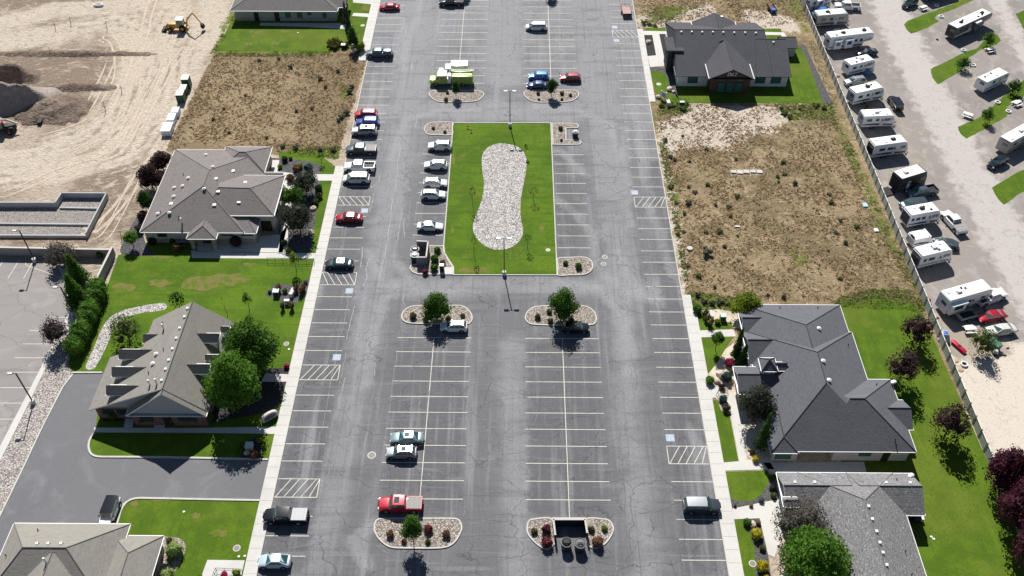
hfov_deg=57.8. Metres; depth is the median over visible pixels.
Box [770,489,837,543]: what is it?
tree
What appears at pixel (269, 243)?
sidewalk
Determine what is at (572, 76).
parked car
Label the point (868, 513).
office building
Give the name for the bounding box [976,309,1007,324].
parked car
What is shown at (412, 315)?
shrub
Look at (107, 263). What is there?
block wall
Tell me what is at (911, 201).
parked van
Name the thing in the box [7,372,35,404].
light pole
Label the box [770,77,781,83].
window
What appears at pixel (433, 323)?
kerb
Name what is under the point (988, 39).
tree
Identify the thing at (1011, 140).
travel trailer
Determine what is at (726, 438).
lawn
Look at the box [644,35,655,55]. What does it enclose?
planter bed
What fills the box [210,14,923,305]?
green weeds
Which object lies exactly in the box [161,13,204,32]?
backhoe loader
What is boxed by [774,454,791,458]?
window
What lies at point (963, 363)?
fire ring
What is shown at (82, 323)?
hedge shrub
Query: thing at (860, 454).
window
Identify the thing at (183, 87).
storage container
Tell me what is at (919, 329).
tree
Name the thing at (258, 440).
shrub
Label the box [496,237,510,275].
light pole
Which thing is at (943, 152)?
rv park gravel
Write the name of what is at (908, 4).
parked car
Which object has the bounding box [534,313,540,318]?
shrub
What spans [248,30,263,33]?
dry grass patch
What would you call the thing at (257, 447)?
gravel bed
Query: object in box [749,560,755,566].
manhole cover
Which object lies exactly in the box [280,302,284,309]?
ornamental grass
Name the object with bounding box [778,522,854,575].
tree
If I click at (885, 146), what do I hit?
travel trailer
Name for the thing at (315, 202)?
shrub
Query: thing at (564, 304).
tree
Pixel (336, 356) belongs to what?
accessible parking mark
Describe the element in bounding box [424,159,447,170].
parked car
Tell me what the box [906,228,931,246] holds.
travel trailer
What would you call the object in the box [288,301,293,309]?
ornamental grass
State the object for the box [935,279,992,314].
travel trailer
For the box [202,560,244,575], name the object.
sidewalk
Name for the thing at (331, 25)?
sidewalk
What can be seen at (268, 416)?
monument sign
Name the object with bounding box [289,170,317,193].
tree
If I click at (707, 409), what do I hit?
pavement joints
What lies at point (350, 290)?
accessible parking mark
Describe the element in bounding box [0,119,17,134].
telehandler
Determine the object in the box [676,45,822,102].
lawn
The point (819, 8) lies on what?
pickup truck
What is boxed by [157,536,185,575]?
gravel bed
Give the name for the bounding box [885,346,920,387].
tree
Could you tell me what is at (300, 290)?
ornamental grass
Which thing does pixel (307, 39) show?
lawn
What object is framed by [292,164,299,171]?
shrub
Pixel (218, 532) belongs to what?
dry grass patch
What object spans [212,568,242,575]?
railing
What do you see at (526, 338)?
parking lines
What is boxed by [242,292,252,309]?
tree
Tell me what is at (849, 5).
pickup truck
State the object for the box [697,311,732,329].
lawn
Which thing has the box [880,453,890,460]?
door
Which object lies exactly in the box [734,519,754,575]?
lawn
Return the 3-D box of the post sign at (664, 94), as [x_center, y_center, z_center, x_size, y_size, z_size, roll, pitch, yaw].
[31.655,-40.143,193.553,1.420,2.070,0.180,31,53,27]
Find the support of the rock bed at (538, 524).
on the parking lot at (597, 166)
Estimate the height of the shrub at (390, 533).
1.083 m
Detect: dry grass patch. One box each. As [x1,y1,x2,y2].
[112,283,135,292]
[130,501,138,506]
[148,279,171,287]
[148,499,171,500]
[150,255,168,258]
[181,276,218,290]
[190,512,199,518]
[209,273,251,285]
[209,529,226,536]
[243,263,258,267]
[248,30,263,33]
[361,6,370,11]
[458,267,490,272]
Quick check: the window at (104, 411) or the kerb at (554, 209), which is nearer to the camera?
the window at (104, 411)
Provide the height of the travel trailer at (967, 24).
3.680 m
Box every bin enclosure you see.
[416,240,428,264]
[552,518,587,540]
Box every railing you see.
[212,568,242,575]
[267,258,314,262]
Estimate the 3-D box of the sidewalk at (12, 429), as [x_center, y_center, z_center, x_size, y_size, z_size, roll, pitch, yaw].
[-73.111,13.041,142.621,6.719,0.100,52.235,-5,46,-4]
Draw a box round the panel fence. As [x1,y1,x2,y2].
[800,0,993,463]
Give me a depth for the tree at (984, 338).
142.97 m
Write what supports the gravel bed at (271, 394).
on the lawn at (177, 268)
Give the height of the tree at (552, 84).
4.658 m
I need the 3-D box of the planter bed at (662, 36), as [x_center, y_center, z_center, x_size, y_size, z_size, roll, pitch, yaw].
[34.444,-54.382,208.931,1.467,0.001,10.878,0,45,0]
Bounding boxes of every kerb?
[0,266,267,522]
[255,0,729,575]
[374,517,461,548]
[401,305,472,324]
[409,245,453,274]
[424,121,453,135]
[429,90,483,102]
[443,122,557,275]
[523,90,578,102]
[525,305,596,325]
[526,517,554,549]
[551,123,581,144]
[552,517,585,518]
[556,256,592,275]
[585,517,613,548]
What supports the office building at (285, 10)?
on the ground at (776, 568)
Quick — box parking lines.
[0,0,725,560]
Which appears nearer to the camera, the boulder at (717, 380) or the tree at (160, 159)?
the boulder at (717, 380)
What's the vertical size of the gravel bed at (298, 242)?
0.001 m
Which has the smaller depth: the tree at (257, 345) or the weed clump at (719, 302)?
the tree at (257, 345)
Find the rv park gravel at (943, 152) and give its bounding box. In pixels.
[809,0,1023,455]
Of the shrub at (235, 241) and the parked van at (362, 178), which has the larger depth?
the parked van at (362, 178)
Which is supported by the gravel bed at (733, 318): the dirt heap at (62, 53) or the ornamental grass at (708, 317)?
the ornamental grass at (708, 317)
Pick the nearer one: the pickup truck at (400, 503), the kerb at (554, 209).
the pickup truck at (400, 503)
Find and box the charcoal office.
[664,13,791,93]
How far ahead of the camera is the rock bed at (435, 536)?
123.36 m
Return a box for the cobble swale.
[86,303,166,369]
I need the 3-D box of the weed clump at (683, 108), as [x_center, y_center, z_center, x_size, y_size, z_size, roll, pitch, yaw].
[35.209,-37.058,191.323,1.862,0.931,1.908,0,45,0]
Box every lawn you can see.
[68,152,334,434]
[90,433,273,458]
[119,500,258,575]
[215,0,370,51]
[444,123,556,273]
[645,27,665,30]
[651,71,679,102]
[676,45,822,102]
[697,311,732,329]
[701,337,732,372]
[713,400,738,461]
[726,470,769,501]
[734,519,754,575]
[764,29,781,38]
[835,299,1023,575]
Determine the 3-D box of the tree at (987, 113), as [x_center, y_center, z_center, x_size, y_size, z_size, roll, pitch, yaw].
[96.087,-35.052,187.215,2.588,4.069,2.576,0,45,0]
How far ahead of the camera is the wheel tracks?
191.75 m
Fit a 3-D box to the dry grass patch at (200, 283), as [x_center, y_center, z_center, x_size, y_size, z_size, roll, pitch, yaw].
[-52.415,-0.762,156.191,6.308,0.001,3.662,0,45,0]
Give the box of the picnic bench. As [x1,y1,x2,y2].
[175,240,186,246]
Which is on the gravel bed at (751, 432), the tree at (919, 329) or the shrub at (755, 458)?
the shrub at (755, 458)
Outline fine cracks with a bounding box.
[293,9,723,575]
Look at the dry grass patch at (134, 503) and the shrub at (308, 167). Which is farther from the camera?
the shrub at (308, 167)
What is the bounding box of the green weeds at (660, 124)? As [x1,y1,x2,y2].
[174,0,910,300]
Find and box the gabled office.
[89,301,233,425]
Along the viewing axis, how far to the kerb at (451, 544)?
122.59 m
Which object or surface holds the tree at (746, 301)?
on the gravel bed at (733, 318)
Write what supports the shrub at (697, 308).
on the lawn at (703, 324)
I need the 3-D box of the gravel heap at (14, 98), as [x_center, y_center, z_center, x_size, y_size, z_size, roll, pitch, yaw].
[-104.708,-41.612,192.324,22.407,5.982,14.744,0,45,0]
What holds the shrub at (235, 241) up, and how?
on the sidewalk at (269, 243)
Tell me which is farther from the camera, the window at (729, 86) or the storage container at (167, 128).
the window at (729, 86)
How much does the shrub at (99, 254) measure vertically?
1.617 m
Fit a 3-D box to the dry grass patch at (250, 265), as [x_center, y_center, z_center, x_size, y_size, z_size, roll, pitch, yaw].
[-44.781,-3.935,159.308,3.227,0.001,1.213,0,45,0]
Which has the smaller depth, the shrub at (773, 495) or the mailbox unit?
the shrub at (773, 495)
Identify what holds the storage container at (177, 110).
on the dirt lot at (26, 25)
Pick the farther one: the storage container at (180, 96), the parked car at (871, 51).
the parked car at (871, 51)
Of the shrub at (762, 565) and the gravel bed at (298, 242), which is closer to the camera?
the shrub at (762, 565)
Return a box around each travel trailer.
[802,0,830,9]
[812,8,849,27]
[823,27,873,49]
[841,54,874,74]
[846,81,883,104]
[857,108,895,128]
[866,134,907,157]
[883,164,926,196]
[899,202,939,227]
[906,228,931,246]
[911,241,951,267]
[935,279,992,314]
[944,8,991,38]
[973,68,1008,91]
[995,124,1023,153]
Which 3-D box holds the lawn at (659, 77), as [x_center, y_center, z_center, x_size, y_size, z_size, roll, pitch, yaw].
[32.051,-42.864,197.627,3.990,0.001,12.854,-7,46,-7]
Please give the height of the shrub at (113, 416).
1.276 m
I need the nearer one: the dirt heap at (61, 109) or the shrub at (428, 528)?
the shrub at (428, 528)
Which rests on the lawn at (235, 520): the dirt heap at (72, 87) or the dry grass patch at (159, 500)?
the dry grass patch at (159, 500)
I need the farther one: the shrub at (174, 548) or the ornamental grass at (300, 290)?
the ornamental grass at (300, 290)
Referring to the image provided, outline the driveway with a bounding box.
[0,372,268,552]
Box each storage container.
[160,122,173,135]
[166,113,176,123]
[170,107,180,116]
[175,90,186,102]
[179,84,188,95]
[180,74,191,88]
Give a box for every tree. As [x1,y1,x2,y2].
[38,312,68,347]
[42,238,78,270]
[107,310,142,350]
[122,230,138,246]
[135,163,163,188]
[135,189,153,209]
[147,150,171,170]
[167,290,184,308]
[200,349,261,412]
[219,315,280,372]
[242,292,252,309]
[277,202,313,234]
[280,184,305,203]
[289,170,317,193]
[289,251,298,270]
[347,25,358,45]
[398,514,423,542]
[420,291,452,324]
[451,80,460,93]
[546,78,558,95]
[546,286,580,323]
[711,331,724,349]
[728,289,763,315]
[736,381,778,427]
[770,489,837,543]
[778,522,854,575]
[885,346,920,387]
[900,312,938,347]
[929,397,973,442]
[956,56,971,69]
[968,326,999,356]
[980,106,995,122]
[981,32,996,45]
[982,443,1023,493]
[996,476,1023,530]
[1005,78,1023,93]
[1005,515,1023,568]
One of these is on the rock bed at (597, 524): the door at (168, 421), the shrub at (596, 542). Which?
the shrub at (596, 542)
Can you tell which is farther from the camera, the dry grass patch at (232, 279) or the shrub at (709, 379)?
the dry grass patch at (232, 279)
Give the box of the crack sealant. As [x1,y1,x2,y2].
[296,14,700,575]
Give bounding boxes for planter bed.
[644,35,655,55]
[659,34,665,53]
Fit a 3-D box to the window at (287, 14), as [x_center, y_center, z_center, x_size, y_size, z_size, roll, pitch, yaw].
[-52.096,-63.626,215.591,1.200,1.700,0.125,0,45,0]
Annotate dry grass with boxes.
[168,52,363,151]
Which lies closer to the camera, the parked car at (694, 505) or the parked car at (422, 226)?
the parked car at (694, 505)
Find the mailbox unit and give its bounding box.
[439,263,443,271]
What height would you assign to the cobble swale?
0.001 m
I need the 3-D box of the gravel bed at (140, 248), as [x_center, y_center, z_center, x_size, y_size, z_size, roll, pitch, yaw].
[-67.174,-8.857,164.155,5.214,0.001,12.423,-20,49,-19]
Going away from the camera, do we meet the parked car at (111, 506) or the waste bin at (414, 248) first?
the parked car at (111, 506)
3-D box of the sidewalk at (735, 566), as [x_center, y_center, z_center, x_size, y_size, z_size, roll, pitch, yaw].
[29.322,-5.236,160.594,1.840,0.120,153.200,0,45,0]
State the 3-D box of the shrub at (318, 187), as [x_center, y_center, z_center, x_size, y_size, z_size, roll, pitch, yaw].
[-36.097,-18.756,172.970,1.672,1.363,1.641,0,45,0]
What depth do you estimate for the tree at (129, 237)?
160.36 m
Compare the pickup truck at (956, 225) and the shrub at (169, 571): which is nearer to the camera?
the shrub at (169, 571)
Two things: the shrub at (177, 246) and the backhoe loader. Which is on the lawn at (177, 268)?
the shrub at (177, 246)
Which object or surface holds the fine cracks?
on the parking lot at (597, 166)
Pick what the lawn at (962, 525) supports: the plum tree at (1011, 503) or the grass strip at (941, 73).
the plum tree at (1011, 503)
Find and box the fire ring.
[960,361,967,366]
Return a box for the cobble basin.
[473,143,526,249]
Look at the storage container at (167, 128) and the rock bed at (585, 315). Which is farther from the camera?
the storage container at (167, 128)
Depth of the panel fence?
159.65 m
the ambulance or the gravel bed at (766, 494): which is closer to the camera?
the gravel bed at (766, 494)
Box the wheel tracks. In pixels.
[0,0,192,276]
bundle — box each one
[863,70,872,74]
[956,364,963,371]
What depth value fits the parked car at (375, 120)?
186.76 m
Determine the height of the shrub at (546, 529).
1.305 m
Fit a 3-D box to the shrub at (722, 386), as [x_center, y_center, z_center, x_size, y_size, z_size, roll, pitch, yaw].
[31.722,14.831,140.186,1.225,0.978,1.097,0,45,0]
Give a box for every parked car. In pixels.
[98,495,121,522]
[257,552,291,569]
[325,257,353,269]
[335,211,362,223]
[351,124,377,136]
[354,108,377,118]
[356,116,379,125]
[379,2,399,10]
[385,444,416,459]
[390,429,423,445]
[417,220,442,231]
[420,188,445,200]
[423,177,446,188]
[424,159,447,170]
[428,139,451,151]
[440,319,467,332]
[527,80,546,89]
[528,71,548,80]
[560,72,580,82]
[562,321,589,333]
[682,496,720,514]
[843,75,866,86]
[856,48,877,55]
[887,96,903,110]
[901,0,918,9]
[933,237,959,250]
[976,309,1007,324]
[984,323,1018,336]
[986,154,1009,170]
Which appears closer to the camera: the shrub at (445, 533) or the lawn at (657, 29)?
the shrub at (445, 533)
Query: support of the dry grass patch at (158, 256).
on the lawn at (177, 268)
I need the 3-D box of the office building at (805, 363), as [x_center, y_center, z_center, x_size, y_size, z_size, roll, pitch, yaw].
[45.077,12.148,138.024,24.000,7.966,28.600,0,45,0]
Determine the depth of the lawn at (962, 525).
130.59 m
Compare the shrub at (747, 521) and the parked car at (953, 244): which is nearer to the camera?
the shrub at (747, 521)
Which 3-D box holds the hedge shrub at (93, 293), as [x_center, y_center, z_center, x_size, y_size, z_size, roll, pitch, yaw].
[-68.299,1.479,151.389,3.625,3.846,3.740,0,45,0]
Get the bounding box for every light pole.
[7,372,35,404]
[12,230,36,262]
[52,286,74,315]
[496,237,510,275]
[504,90,515,126]
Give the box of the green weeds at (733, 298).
[276,4,925,315]
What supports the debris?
on the field
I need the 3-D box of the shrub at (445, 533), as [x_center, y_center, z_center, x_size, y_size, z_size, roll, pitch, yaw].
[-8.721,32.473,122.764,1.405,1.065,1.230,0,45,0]
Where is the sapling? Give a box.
[524,233,531,247]
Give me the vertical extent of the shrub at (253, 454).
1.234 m
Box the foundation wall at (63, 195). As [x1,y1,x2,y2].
[0,192,108,237]
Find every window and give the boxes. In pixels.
[100,409,114,414]
[116,409,126,414]
[140,417,153,421]
[157,233,166,236]
[177,417,187,421]
[187,417,196,421]
[285,12,290,17]
[296,12,302,17]
[687,77,697,82]
[717,83,725,92]
[725,83,733,92]
[734,83,742,92]
[755,77,765,83]
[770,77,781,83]
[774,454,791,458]
[858,453,871,455]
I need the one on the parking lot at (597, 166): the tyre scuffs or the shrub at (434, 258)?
the tyre scuffs
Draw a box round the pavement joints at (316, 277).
[263,17,375,500]
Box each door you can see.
[162,417,173,425]
[253,12,259,20]
[260,221,272,230]
[274,12,279,20]
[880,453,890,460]
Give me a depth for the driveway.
129.57 m
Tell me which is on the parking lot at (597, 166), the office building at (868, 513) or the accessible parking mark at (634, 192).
the accessible parking mark at (634, 192)
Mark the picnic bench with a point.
(182, 241)
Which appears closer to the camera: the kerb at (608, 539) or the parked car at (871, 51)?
the kerb at (608, 539)
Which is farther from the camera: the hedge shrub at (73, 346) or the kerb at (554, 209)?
the kerb at (554, 209)
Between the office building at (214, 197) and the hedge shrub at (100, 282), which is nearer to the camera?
the hedge shrub at (100, 282)
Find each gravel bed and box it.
[102,368,289,421]
[120,217,153,255]
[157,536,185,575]
[241,436,260,457]
[266,279,309,305]
[272,158,321,252]
[650,67,678,98]
[702,309,740,327]
[708,342,772,462]
[730,474,778,508]
[742,518,770,575]
[799,45,831,102]
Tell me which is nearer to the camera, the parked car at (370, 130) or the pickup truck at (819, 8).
the parked car at (370, 130)
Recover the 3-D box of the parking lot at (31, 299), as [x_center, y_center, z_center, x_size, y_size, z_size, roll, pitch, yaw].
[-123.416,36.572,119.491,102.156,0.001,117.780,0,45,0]
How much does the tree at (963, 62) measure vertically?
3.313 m
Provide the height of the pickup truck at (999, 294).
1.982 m
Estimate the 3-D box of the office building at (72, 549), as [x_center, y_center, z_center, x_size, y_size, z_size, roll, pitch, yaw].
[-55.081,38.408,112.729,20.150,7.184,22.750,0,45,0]
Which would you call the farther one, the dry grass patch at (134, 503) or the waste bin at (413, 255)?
the waste bin at (413, 255)
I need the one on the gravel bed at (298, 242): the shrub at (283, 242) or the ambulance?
the shrub at (283, 242)
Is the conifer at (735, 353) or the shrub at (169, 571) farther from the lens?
the conifer at (735, 353)
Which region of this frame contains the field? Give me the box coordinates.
[633,0,963,405]
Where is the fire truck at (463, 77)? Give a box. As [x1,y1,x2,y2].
[429,69,473,86]
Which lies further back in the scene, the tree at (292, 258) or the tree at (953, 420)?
the tree at (292, 258)
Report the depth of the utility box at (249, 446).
132.30 m
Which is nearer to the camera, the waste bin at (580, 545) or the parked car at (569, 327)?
the waste bin at (580, 545)
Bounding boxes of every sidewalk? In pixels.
[0,263,73,460]
[94,373,287,433]
[191,160,333,258]
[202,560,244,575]
[243,0,379,575]
[260,0,371,28]
[437,267,451,272]
[638,29,743,575]
[643,31,786,66]
[700,329,866,556]
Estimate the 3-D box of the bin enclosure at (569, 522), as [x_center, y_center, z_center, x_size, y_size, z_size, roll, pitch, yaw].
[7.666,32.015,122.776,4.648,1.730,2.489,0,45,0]
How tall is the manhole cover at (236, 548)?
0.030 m
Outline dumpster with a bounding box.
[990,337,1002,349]
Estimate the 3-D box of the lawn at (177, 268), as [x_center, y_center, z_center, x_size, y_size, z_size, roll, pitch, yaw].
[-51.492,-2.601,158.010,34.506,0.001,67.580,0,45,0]
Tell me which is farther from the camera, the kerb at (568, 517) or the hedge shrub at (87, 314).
the hedge shrub at (87, 314)
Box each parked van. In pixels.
[342,171,369,184]
[525,21,546,31]
[898,197,927,209]
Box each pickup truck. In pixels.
[262,506,309,525]
[343,159,375,172]
[345,142,376,155]
[365,47,392,58]
[378,494,422,513]
[439,0,463,6]
[810,6,834,16]
[834,0,860,11]
[905,183,938,197]
[940,210,968,234]
[976,287,1008,307]
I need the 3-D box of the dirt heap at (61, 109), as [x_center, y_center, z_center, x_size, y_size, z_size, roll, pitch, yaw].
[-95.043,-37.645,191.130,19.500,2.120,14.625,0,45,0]
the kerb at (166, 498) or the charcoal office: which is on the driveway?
the kerb at (166, 498)
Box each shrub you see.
[60,334,86,357]
[66,327,89,346]
[70,317,93,337]
[74,308,98,328]
[77,297,102,316]
[82,287,104,307]
[85,276,110,295]
[96,251,103,257]
[108,414,117,419]
[134,223,141,233]
[137,209,147,221]
[147,237,156,245]
[160,567,174,575]
[164,540,184,558]
[172,242,181,250]
[207,412,213,423]
[229,236,240,246]
[231,569,240,575]
[238,445,244,451]
[248,450,258,459]
[255,437,261,443]
[281,156,287,161]
[281,240,287,245]
[285,173,293,182]
[285,247,291,252]
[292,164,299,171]
[303,163,312,172]
[312,199,317,205]
[315,184,321,190]
[316,192,322,198]
[354,40,364,51]
[386,529,393,537]
[409,312,416,319]
[424,524,432,532]
[430,253,438,262]
[430,264,438,271]
[433,246,440,253]
[442,529,450,538]
[531,528,537,534]
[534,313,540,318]
[541,523,551,533]
[541,536,553,548]
[547,318,553,324]
[575,263,581,268]
[588,525,594,532]
[591,535,603,548]
[693,304,702,312]
[706,375,714,384]
[714,318,720,324]
[718,383,725,390]
[719,395,727,402]
[720,371,732,381]
[722,403,730,411]
[724,357,733,366]
[743,518,751,526]
[751,527,762,539]
[752,455,759,462]
[755,559,768,572]
[769,484,775,489]
[770,474,776,480]
[770,492,776,497]
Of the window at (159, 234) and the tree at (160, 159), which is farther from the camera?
the tree at (160, 159)
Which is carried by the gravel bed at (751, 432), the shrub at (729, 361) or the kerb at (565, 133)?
the shrub at (729, 361)
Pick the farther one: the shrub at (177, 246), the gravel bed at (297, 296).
the shrub at (177, 246)
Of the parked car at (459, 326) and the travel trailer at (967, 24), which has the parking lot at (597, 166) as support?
the parked car at (459, 326)
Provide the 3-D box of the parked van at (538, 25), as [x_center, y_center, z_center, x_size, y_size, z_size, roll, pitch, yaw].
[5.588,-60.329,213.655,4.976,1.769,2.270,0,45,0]
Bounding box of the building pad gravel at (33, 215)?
[0,198,102,234]
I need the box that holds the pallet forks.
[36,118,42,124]
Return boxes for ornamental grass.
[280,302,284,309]
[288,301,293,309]
[297,287,302,294]
[702,308,709,316]
[704,314,711,321]
[707,318,714,326]
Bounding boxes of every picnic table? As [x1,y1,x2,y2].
[918,5,928,9]
[962,111,973,117]
[962,325,976,333]
[984,47,995,52]
[1011,100,1022,106]
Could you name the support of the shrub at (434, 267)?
on the rock bed at (420, 268)
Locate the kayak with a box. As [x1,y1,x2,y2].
[951,340,966,352]
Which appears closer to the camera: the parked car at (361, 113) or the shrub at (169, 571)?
the shrub at (169, 571)
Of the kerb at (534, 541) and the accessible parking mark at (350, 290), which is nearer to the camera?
the kerb at (534, 541)
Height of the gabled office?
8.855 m
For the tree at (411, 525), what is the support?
on the rock bed at (435, 536)
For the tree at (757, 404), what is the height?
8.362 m
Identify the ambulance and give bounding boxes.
[439,60,468,74]
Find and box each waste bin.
[410,252,418,262]
[411,246,418,252]
[561,537,572,551]
[572,130,578,137]
[574,538,585,553]
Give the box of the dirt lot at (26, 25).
[0,0,366,364]
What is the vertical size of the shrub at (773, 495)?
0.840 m
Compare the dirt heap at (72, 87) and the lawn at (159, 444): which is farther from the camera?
the dirt heap at (72, 87)
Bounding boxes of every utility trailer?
[621,3,631,15]
[767,3,776,12]
[955,309,977,321]
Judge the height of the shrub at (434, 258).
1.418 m
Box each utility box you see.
[244,442,253,450]
[272,288,279,296]
[284,299,289,304]
[289,287,295,297]
[666,99,670,106]
[719,313,726,320]
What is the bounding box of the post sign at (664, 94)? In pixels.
[660,90,666,100]
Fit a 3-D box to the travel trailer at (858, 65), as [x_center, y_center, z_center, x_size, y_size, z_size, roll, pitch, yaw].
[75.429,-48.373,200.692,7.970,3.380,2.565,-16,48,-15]
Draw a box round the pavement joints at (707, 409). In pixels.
[645,74,738,549]
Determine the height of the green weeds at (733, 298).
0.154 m
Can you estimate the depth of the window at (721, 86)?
194.74 m
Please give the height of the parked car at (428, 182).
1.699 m
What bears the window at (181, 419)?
in the gabled office
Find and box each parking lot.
[0,258,67,444]
[257,0,727,575]
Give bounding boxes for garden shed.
[776,36,797,56]
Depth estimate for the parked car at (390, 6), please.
219.69 m
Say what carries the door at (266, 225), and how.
in the office building at (214, 197)
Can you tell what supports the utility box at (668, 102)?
on the field
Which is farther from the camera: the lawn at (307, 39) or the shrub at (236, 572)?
the lawn at (307, 39)
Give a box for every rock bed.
[375,519,460,546]
[402,306,470,322]
[411,246,451,272]
[425,122,451,134]
[430,91,482,101]
[524,90,577,101]
[526,306,595,323]
[528,519,553,546]
[553,124,580,143]
[558,257,591,274]
[586,519,611,546]
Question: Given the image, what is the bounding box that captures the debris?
[730,169,762,173]
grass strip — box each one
[904,0,971,32]
[931,33,1000,83]
[958,80,1023,138]
[992,170,1023,203]
[1016,10,1023,28]
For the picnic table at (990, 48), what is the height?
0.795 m
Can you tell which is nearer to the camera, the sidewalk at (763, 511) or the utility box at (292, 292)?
the sidewalk at (763, 511)
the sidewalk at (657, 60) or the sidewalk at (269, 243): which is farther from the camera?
the sidewalk at (657, 60)
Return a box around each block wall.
[0,246,109,256]
[62,247,115,351]
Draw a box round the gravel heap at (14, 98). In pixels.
[0,82,62,115]
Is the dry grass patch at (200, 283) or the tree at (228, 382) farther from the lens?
the dry grass patch at (200, 283)
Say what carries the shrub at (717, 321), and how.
on the lawn at (703, 324)
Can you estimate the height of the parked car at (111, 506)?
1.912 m
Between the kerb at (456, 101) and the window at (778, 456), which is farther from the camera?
the kerb at (456, 101)
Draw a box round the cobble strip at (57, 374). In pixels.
[0,321,71,512]
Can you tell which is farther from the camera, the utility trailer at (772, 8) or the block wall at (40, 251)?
the utility trailer at (772, 8)
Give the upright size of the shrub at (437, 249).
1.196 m
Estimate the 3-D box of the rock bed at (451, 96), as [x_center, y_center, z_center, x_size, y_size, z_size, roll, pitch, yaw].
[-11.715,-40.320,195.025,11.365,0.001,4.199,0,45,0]
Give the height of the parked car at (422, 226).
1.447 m
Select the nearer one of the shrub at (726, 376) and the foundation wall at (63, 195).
the shrub at (726, 376)
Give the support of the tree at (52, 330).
on the cobble strip at (57, 374)
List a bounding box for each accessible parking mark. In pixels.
[332,354,340,359]
[345,288,352,293]
[361,208,367,212]
[631,190,637,194]
[665,434,674,440]
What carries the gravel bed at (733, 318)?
on the field
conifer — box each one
[62,273,84,312]
[65,254,91,288]
[342,0,345,23]
[344,7,351,30]
[730,326,743,360]
[735,343,748,365]
[753,412,772,451]
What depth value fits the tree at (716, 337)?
143.39 m
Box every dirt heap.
[0,50,156,57]
[0,63,41,83]
[12,94,93,125]
[44,82,116,91]
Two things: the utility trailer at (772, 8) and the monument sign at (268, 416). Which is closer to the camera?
the monument sign at (268, 416)
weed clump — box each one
[678,106,686,110]
[703,245,714,255]
[716,297,724,305]
[780,109,788,115]
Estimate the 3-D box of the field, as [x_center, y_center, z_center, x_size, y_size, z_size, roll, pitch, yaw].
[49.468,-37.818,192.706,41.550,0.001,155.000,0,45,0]
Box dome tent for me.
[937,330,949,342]
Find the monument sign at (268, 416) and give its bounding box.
[261,410,277,423]
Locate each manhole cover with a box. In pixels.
[233,545,240,551]
[367,451,375,458]
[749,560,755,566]
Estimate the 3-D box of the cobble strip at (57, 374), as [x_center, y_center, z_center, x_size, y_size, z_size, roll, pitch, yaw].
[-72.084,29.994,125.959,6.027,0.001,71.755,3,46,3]
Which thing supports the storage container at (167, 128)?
on the dirt lot at (26, 25)
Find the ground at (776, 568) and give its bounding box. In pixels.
[29,364,1023,575]
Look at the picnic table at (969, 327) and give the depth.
148.11 m
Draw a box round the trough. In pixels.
[93,3,103,6]
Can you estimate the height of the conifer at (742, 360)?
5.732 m
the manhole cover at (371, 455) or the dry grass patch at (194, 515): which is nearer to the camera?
the dry grass patch at (194, 515)
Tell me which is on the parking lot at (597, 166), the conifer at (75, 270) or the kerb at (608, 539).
the kerb at (608, 539)
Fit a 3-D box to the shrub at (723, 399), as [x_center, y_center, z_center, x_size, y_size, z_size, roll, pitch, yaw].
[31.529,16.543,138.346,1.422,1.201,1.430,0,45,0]
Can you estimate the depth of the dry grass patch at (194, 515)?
125.22 m
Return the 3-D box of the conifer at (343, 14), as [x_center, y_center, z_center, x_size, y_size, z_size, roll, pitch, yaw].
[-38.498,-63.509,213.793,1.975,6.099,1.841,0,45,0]
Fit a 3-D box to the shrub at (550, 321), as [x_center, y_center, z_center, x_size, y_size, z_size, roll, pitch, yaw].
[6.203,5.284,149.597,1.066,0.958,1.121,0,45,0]
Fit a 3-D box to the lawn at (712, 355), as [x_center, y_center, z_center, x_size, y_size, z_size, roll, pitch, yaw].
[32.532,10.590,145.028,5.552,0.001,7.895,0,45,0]
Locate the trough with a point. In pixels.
(97, 4)
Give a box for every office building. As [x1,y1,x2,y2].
[0,523,164,575]
[139,147,285,249]
[229,0,347,20]
[732,304,916,460]
[776,472,926,575]
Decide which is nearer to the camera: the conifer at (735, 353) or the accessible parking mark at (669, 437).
the accessible parking mark at (669, 437)
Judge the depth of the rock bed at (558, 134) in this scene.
185.31 m
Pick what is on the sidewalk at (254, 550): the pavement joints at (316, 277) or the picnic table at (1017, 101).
the pavement joints at (316, 277)
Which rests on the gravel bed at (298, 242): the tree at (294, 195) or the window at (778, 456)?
the tree at (294, 195)
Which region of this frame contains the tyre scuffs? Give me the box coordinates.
[341,187,659,556]
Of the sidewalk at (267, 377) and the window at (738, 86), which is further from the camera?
the window at (738, 86)
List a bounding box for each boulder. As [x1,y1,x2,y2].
[666,86,672,91]
[714,377,720,383]
[716,370,724,378]
[750,520,755,527]
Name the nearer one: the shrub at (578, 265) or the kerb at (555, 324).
the kerb at (555, 324)

